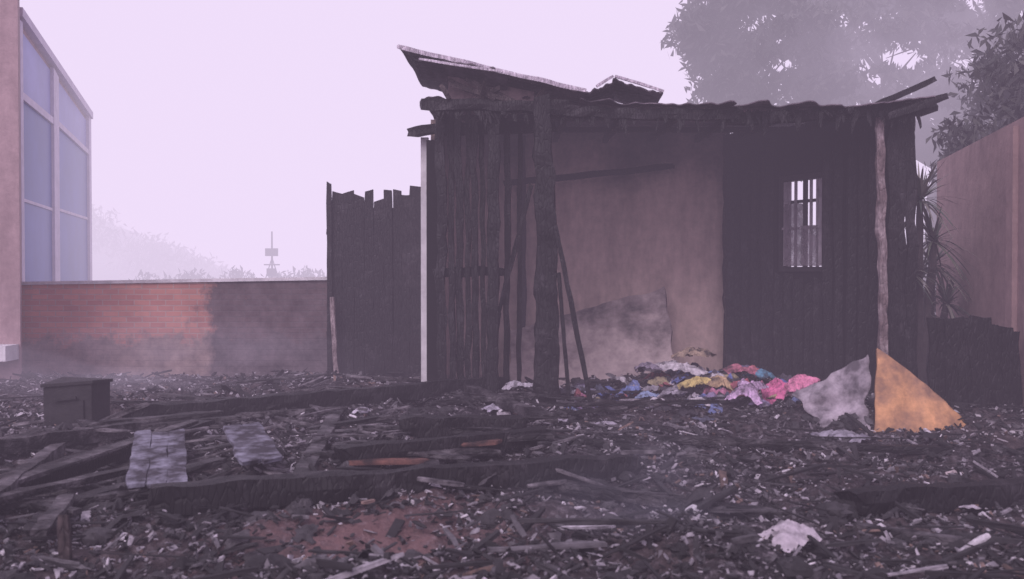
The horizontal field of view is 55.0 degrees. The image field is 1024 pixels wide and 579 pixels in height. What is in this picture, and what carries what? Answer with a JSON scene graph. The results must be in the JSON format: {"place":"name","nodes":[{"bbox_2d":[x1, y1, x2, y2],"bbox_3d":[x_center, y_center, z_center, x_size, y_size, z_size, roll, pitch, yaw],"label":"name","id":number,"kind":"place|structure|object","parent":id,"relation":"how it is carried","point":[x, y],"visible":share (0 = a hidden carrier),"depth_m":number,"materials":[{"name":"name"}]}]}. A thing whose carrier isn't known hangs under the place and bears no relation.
{"place":"outdoors","nodes":[
{"label":"outdoors","id":0,"kind":"place"},
{"bbox_2d":[92,213,243,283],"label":"background hill","id":1,"kind":"structure","parent":0,"point":[101,270],"depth_m":51.13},
{"bbox_2d":[407,124,433,136],"bbox_3d":[-0.972,-1.883,11.674,0.540,0.160,0.226,0,1,0],"label":"door lintel","id":2,"kind":"structure","parent":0,"point":[421,130],"depth_m":11.57,"materials":[{"name":"black wood"}]},
{"bbox_2d":[0,275,1023,578],"bbox_3d":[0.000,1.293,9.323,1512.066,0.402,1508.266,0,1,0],"label":"ground","id":3,"kind":"structure","parent":0,"point":[386,519],"depth_m":6.08,"materials":[{"name":"brown soil"}]},
{"bbox_2d":[0,0,21,379],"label":"rendered front block","id":4,"kind":"structure","parent":3,"relation":"on","point":[10,245],"depth_m":12.98,"materials":[{"name":"paint"}]},
{"bbox_2d":[0,344,18,361],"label":"white ledge","id":5,"kind":"object","parent":4,"relation":"attached to","point":[9,352],"visible":1,"depth_m":12.77,"materials":[{"name":"paint"}]},
{"bbox_2d":[0,442,65,508],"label":"charred beam","id":6,"kind":"structure","parent":3,"relation":"on","point":[46,454],"depth_m":6.70,"materials":[{"name":"grey wood"}]},
{"bbox_2d":[23,28,84,117],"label":"block","id":7,"kind":"structure","parent":3,"relation":"on","point":[40,54],"depth_m":17.38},
{"bbox_2d":[20,7,92,281],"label":"window frames","id":8,"kind":"structure","parent":7,"relation":"attached to","point":[57,72],"depth_m":17.77,"materials":[{"name":"white metal"}]},
{"bbox_2d":[23,34,85,146],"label":"glass panes","id":9,"kind":"object","parent":8,"relation":"attached to","point":[36,83],"visible":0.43,"depth_m":17.30,"materials":[{"name":"glass"}]},
{"bbox_2d":[24,102,87,284],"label":"glass panes","id":10,"kind":"object","parent":8,"relation":"attached to","point":[38,189],"visible":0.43,"depth_m":17.57,"materials":[{"name":"glass"}]},
{"bbox_2d":[57,514,72,569],"bbox_3d":[-2.326,1.369,5.124,0.072,0.409,0.045,0,1,0],"label":"wooden stake","id":11,"kind":"object","parent":3,"relation":"on","point":[64,538],"visible":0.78,"depth_m":5.10,"materials":[{"name":"wood"}]},
{"bbox_2d":[40,377,112,427],"bbox_3d":[-4.047,1.088,9.155,0.483,0.530,0.470,0,1,0],"label":"burnt stove","id":12,"kind":"object","parent":3,"relation":"on","point":[69,400],"visible":0.84,"depth_m":8.97,"materials":[{"name":"metal"}]},
{"bbox_2d":[0,419,188,454],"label":"charred beam","id":13,"kind":"structure","parent":3,"relation":"on","point":[15,443],"depth_m":8.15,"materials":[{"name":"brown wood"}]},
{"bbox_2d":[0,420,214,486],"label":"charred beam","id":14,"kind":"structure","parent":3,"relation":"on","point":[93,464],"depth_m":7.09,"materials":[{"name":"brown wood"}]},
{"bbox_2d":[22,280,326,376],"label":"brick boundary wall","id":15,"kind":"structure","parent":3,"relation":"on","point":[260,328],"depth_m":15.01,"materials":[{"name":"red brick"}]},
{"bbox_2d":[22,277,326,284],"bbox_3d":[-5.450,-0.129,15.100,6.300,0.148,0.280,0,1,0],"label":"coping","id":16,"kind":"object","parent":15,"relation":"on","point":[172,280],"visible":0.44,"depth_m":14.96,"materials":[{"name":"white paint"}]},
{"bbox_2d":[92,204,326,282],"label":"distant trees","id":17,"kind":"object","parent":3,"relation":"on","point":[166,259],"visible":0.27,"depth_m":48.77,"materials":[{"name":"green plant"}]},
{"bbox_2d":[264,231,279,277],"bbox_3d":[-7.801,-0.410,31.951,0.525,2.950,0.146,0,1,0],"label":"distant sign mast","id":18,"kind":"object","parent":3,"relation":"on","point":[271,252],"visible":0.73,"depth_m":31.89,"materials":[{"name":"grey metal"}]},
{"bbox_2d":[293,409,343,472],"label":"charred beam","id":19,"kind":"structure","parent":3,"relation":"on","point":[326,427],"depth_m":7.68,"materials":[{"name":"grey wood"}]},
{"bbox_2d":[330,297,338,372],"bbox_3d":[-2.546,0.739,14.127,0.132,1.273,0.082,0,1,9],"label":"scorched stake","id":20,"kind":"object","parent":3,"relation":"on","point":[333,332],"visible":0.82,"depth_m":14.10,"materials":[{"name":"grey wood"}]},
{"bbox_2d":[0,372,719,536],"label":"fallen plank heap","id":21,"kind":"object","parent":3,"relation":"on","point":[63,498],"visible":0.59,"depth_m":7.58,"materials":[{"name":"black wood"}]},
{"bbox_2d":[125,428,187,488],"bbox_3d":[-2.439,1.158,6.789,0.373,0.142,1.654,0,1,-19],"label":"scorched plank","id":22,"kind":"object","parent":21,"relation":"on","point":[152,462],"visible":0.94,"depth_m":6.69,"materials":[{"name":"grey wood"}]},
{"bbox_2d":[122,376,507,417],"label":"charred beam","id":23,"kind":"structure","parent":21,"relation":"on","point":[346,396],"depth_m":10.08,"materials":[{"name":"black wood"}]},
{"bbox_2d":[326,182,420,377],"bbox_3d":[-1.940,-0.085,14.300,1.536,2.956,0.187,0,1,0],"label":"charred plank fence","id":24,"kind":"object","parent":3,"relation":"on","point":[373,269],"visible":0.88,"depth_m":14.28,"materials":[{"name":"brown wood"}]},
{"bbox_2d":[348,458,428,465],"bbox_3d":[-0.891,1.227,7.021,0.604,0.035,0.104,0,1,-6],"label":"brown plank","id":25,"kind":"object","parent":3,"relation":"on","point":[392,461],"visible":0.98,"depth_m":6.98,"materials":[{"name":"brown wood"}]},
{"bbox_2d":[145,454,642,514],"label":"charred beam","id":26,"kind":"structure","parent":3,"relation":"on","point":[269,491],"depth_m":6.20,"materials":[{"name":"brown wood"}]},
{"bbox_2d":[408,407,438,463],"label":"charred beam","id":27,"kind":"structure","parent":3,"relation":"on","point":[414,411],"depth_m":8.06,"materials":[{"name":"brown wood"}]},
{"bbox_2d":[421,137,428,381],"bbox_3d":[-1.045,-0.208,11.818,0.090,3.220,0.080,0,1,0],"label":"door jamb","id":28,"kind":"object","parent":3,"relation":"on","point":[423,275],"depth_m":11.78,"materials":[{"name":"wood"}]},
{"bbox_2d":[426,140,437,397],"bbox_3d":[-0.929,-0.170,11.636,0.138,3.150,0.275,0,1,0],"label":"door reveal","id":29,"kind":"object","parent":3,"relation":"on","point":[431,218],"depth_m":11.49,"materials":[{"name":"black wood"}]},
{"bbox_2d":[431,120,449,377],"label":"side wall","id":30,"kind":"structure","parent":3,"relation":"on","point":[446,278],"depth_m":13.12,"materials":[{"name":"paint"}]},
{"bbox_2d":[334,425,558,461],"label":"charred beam","id":31,"kind":"structure","parent":3,"relation":"on","point":[376,449],"depth_m":7.19,"materials":[{"name":"brown wood"}]},
{"bbox_2d":[398,414,527,437],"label":"charred beam","id":32,"kind":"structure","parent":3,"relation":"on","point":[429,426],"depth_m":8.01,"materials":[{"name":"brown wood"}]},
{"bbox_2d":[431,111,557,396],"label":"front wall boards","id":33,"kind":"object","parent":3,"relation":"on","point":[454,130],"visible":0.79,"depth_m":11.26,"materials":[{"name":"brown wood"}]},
{"bbox_2d":[447,378,557,423],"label":"charred beam","id":34,"kind":"structure","parent":3,"relation":"on","point":[517,407],"depth_m":9.69,"materials":[{"name":"brown wood"}]},
{"bbox_2d":[38,375,981,556],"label":"scattered paper scraps","id":35,"kind":"object","parent":3,"relation":"on","point":[790,535],"visible":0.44,"depth_m":5.38,"materials":[{"name":"white paper"}]},
{"bbox_2d":[0,367,1023,578],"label":"fire debris","id":36,"kind":"object","parent":3,"relation":"on","point":[833,508],"visible":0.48,"depth_m":5.83,"materials":[{"name":"black wood"}]},
{"bbox_2d":[223,422,281,465],"bbox_3d":[-1.855,1.082,6.989,0.300,0.100,1.252,0,1,-21],"label":"scorched plank","id":37,"kind":"object","parent":36,"relation":"on","point":[252,443],"visible":1,"depth_m":6.86,"materials":[{"name":"grey wood"}]},
{"bbox_2d":[461,439,501,446],"bbox_3d":[-0.472,1.155,7.370,0.798,0.066,0.189,0,1,-3],"label":"brown plank","id":38,"kind":"object","parent":36,"relation":"on","point":[487,442],"visible":0.35,"depth_m":7.29,"materials":[{"name":"wood"}]},
{"bbox_2d":[454,132,729,378],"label":"back wall","id":39,"kind":"structure","parent":3,"relation":"on","point":[622,236],"depth_m":13.79,"materials":[{"name":"paint"}]},
{"bbox_2d":[502,346,819,422],"bbox_3d":[1.807,1.058,11.095,3.858,0.721,2.882,0,1,0],"label":"clothes pile","id":40,"kind":"object","parent":3,"relation":"on","point":[694,377],"visible":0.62,"depth_m":11.14,"materials":[{"name":"fabric"}]},
{"bbox_2d":[486,94,919,407],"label":"charred posts","id":41,"kind":"object","parent":3,"relation":"on","point":[902,255],"visible":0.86,"depth_m":11.04,"materials":[{"name":"black wood"}]},
{"bbox_2d":[420,76,948,142],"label":"roof timbers","id":42,"kind":"object","parent":41,"relation":"on","point":[562,112],"visible":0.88,"depth_m":10.80,"materials":[{"name":"black wood"}]},
{"bbox_2d":[448,76,533,121],"bbox_3d":[-0.235,-2.286,12.273,0.970,0.320,2.380,0,1,0],"label":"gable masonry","id":43,"kind":"object","parent":42,"relation":"on","point":[511,92],"visible":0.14,"depth_m":11.09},
{"bbox_2d":[439,78,546,100],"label":"broken rafters","id":44,"kind":"object","parent":42,"relation":"on","point":[483,91],"visible":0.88,"depth_m":10.86,"materials":[{"name":"black wood"}]},
{"bbox_2d":[401,50,662,104],"bbox_3d":[0.267,-2.401,11.744,2.970,0.530,2.336,0,1,0],"label":"lifted roof sheet","id":45,"kind":"object","parent":42,"relation":"on","point":[431,75],"visible":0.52,"depth_m":10.99,"materials":[{"name":"grey metal"}]},
{"bbox_2d":[397,44,663,91],"bbox_3d":[0.204,-2.394,10.633,2.904,0.515,0.137,0,1,-1],"label":"fascia strip","id":46,"kind":"object","parent":45,"relation":"attached to","point":[478,66],"visible":1,"depth_m":10.64,"materials":[{"name":"grey metal"}]},
{"bbox_2d":[426,95,935,126],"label":"roof sheets","id":47,"kind":"object","parent":42,"relation":"on","point":[763,105],"visible":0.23,"depth_m":10.95,"materials":[{"name":"grey metal"}]},
{"bbox_2d":[542,479,986,550],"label":"charred beam","id":48,"kind":"structure","parent":3,"relation":"on","point":[611,492],"depth_m":6.14,"materials":[{"name":"brown wood"}]},
{"bbox_2d":[739,117,904,367],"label":"wall","id":49,"kind":"structure","parent":3,"relation":"on","point":[796,152],"depth_m":12.51,"materials":[{"name":"black wood"}]},
{"bbox_2d":[778,172,822,270],"bbox_3d":[3.747,-0.851,12.586,0.130,1.240,0.806,-1,1,-29],"label":"window frame","id":50,"kind":"object","parent":49,"relation":"attached to","point":[804,178],"visible":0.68,"depth_m":12.64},
{"bbox_2d":[784,203,817,265],"bbox_3d":[3.721,-0.701,12.567,0.134,0.800,0.538,-1,1,-29],"label":"window glass","id":51,"kind":"object","parent":50,"relation":"in","point":[804,238],"visible":0.93,"depth_m":12.58,"materials":[{"name":"glass"}]},
{"bbox_2d":[782,178,821,266],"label":"window bars","id":52,"kind":"object","parent":50,"relation":"attached to","point":[788,192],"depth_m":12.45,"materials":[{"name":"black metal"}]},
{"bbox_2d":[722,120,894,393],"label":"wall boards","id":53,"kind":"object","parent":49,"relation":"attached to","point":[779,311],"depth_m":12.27,"materials":[{"name":"brown wood"}]},
{"bbox_2d":[655,435,991,455],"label":"charred beam","id":54,"kind":"structure","parent":3,"relation":"on","point":[861,447],"depth_m":8.13,"materials":[{"name":"brown wood"}]},
{"bbox_2d":[792,355,870,429],"bbox_3d":[3.107,1.020,9.594,0.748,0.768,0.451,0,1,18],"label":"grey tarpaulin","id":55,"kind":"object","parent":3,"relation":"on","point":[837,393],"visible":0.83,"depth_m":9.62,"materials":[{"name":"grey plastic"}]},
{"bbox_2d":[661,0,1023,313],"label":"broadleaf tree","id":56,"kind":"object","parent":3,"relation":"on","point":[821,49],"visible":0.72,"depth_m":20.61,"materials":[{"name":"green plant"}]},
{"bbox_2d":[811,429,876,442],"bbox_3d":[3.028,1.334,9.032,0.409,0.100,0.514,-1,1,-38],"label":"crumpled sheet","id":57,"kind":"object","parent":3,"relation":"on","point":[841,433],"visible":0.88,"depth_m":8.95,"materials":[{"name":"paper"}]},
{"bbox_2d":[875,116,887,354],"bbox_3d":[4.132,-0.262,10.985,0.170,3.402,0.118,0,1,0],"label":"ash covered post","id":58,"kind":"object","parent":3,"relation":"on","point":[880,234],"visible":0.73,"depth_m":10.95,"materials":[{"name":"grey wood"}]},
{"bbox_2d":[874,348,966,432],"bbox_3d":[3.901,0.991,9.421,1.023,0.842,0.380,0,1,0],"label":"foam mattress","id":59,"kind":"object","parent":3,"relation":"on","point":[907,399],"visible":0.94,"depth_m":9.36,"materials":[{"name":"orange fabric"}]},
{"bbox_2d":[833,476,1023,514],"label":"charred beam","id":60,"kind":"structure","parent":3,"relation":"on","point":[927,497],"depth_m":6.26,"materials":[{"name":"brown wood"}]},
{"bbox_2d":[923,261,935,317],"bbox_3d":[6.321,0.390,15.652,2.356,2.066,2.394,0,1,0],"label":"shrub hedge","id":61,"kind":"object","parent":3,"relation":"on","point":[925,265],"visible":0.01,"depth_m":14.88,"materials":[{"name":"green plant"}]},
{"bbox_2d":[904,162,977,381],"bbox_3d":[5.148,-0.164,12.359,1.391,3.157,1.487,1,1,36],"label":"yucca plant","id":62,"kind":"object","parent":3,"relation":"on","point":[933,236],"visible":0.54,"depth_m":12.25,"materials":[{"name":"green plant"}]},
{"bbox_2d":[915,233,970,382],"bbox_3d":[5.460,0.262,12.980,1.554,2.302,1.296,0,1,0],"label":"yucca plant","id":63,"kind":"object","parent":3,"relation":"on","point":[947,298],"visible":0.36,"depth_m":12.88,"materials":[{"name":"green plant"}]},
{"bbox_2d":[924,12,1023,182],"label":"broadleaf tree","id":64,"kind":"object","parent":3,"relation":"on","point":[1001,99],"visible":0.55,"depth_m":15.73,"materials":[{"name":"green plant"}]},
{"bbox_2d":[926,315,1022,407],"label":"charred low fence","id":65,"kind":"object","parent":3,"relation":"on","point":[974,359],"visible":0.7,"depth_m":10.42,"materials":[{"name":"brown wood"}]},
{"bbox_2d":[936,117,1023,405],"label":"garden boundary wall","id":66,"kind":"structure","parent":3,"relation":"on","point":[976,178],"depth_m":12.01,"materials":[{"name":"beige paint"}]},
{"bbox_2d":[1005,126,1018,331],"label":"pier","id":67,"kind":"structure","parent":3,"relation":"on","point":[1011,228],"depth_m":10.76,"materials":[{"name":"beige concrete"}]},
{"bbox_2d":[19,0,1022,274],"label":"sky","id":68,"kind":"structure","parent":0,"point":[218,126],"materials":[{"name":"white"}]},
{"bbox_2d":[510,287,673,386],"bbox_3d":[1.044,0.688,12.888,2.160,1.447,1.118,0,1,0],"label":"fallen plaster panel","id":69,"kind":"object","parent":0,"point":[620,336],"visible":0.54,"depth_m":12.99,"materials":[{"name":"grey paint"}]}
]}

